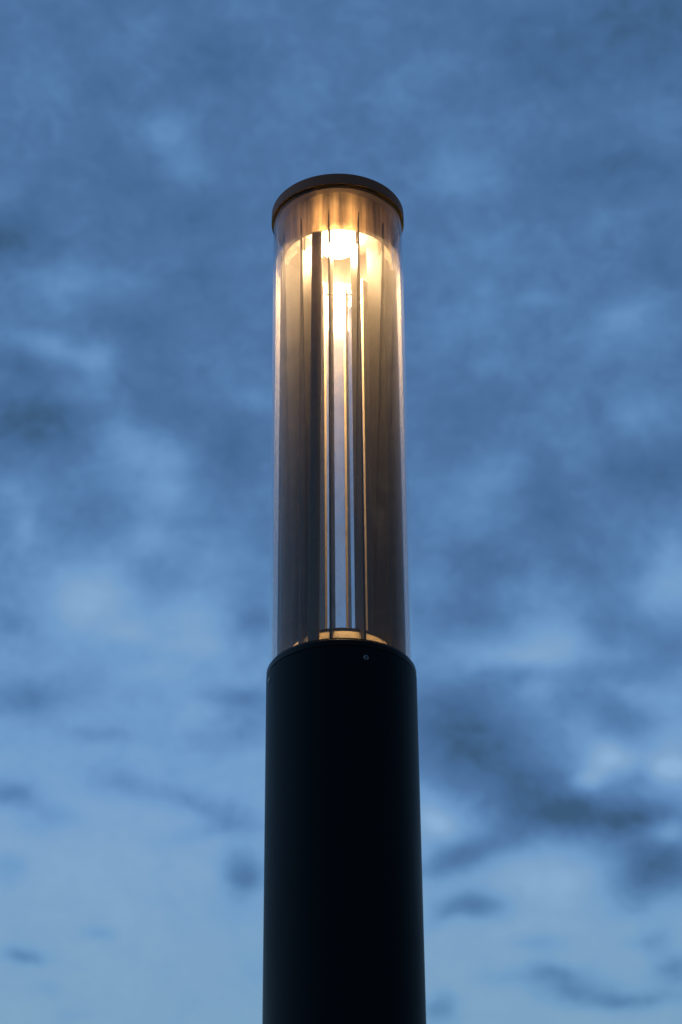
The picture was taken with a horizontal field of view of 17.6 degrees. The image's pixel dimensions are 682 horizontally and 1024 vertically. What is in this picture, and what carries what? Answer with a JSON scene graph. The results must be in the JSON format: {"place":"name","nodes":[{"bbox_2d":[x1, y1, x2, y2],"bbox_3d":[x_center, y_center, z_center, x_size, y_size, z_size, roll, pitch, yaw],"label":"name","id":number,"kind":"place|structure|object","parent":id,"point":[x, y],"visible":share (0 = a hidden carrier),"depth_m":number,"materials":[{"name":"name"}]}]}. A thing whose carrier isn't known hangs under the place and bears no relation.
{"place":"outdoors","nodes":[
{"label":"outdoors","id":0,"kind":"place"},
{"bbox_2d":[0,0,681,1023],"label":"sky","id":1,"kind":"structure","parent":0,"point":[530,151],"materials":[{"name":"blue"}]},
{"bbox_2d":[262,173,425,1023],"bbox_3d":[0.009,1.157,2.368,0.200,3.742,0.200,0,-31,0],"label":"street lamp","id":2,"kind":"object","parent":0,"point":[343,932],"visible":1,"depth_m":2.85,"materials":[{"name":"black metal"}]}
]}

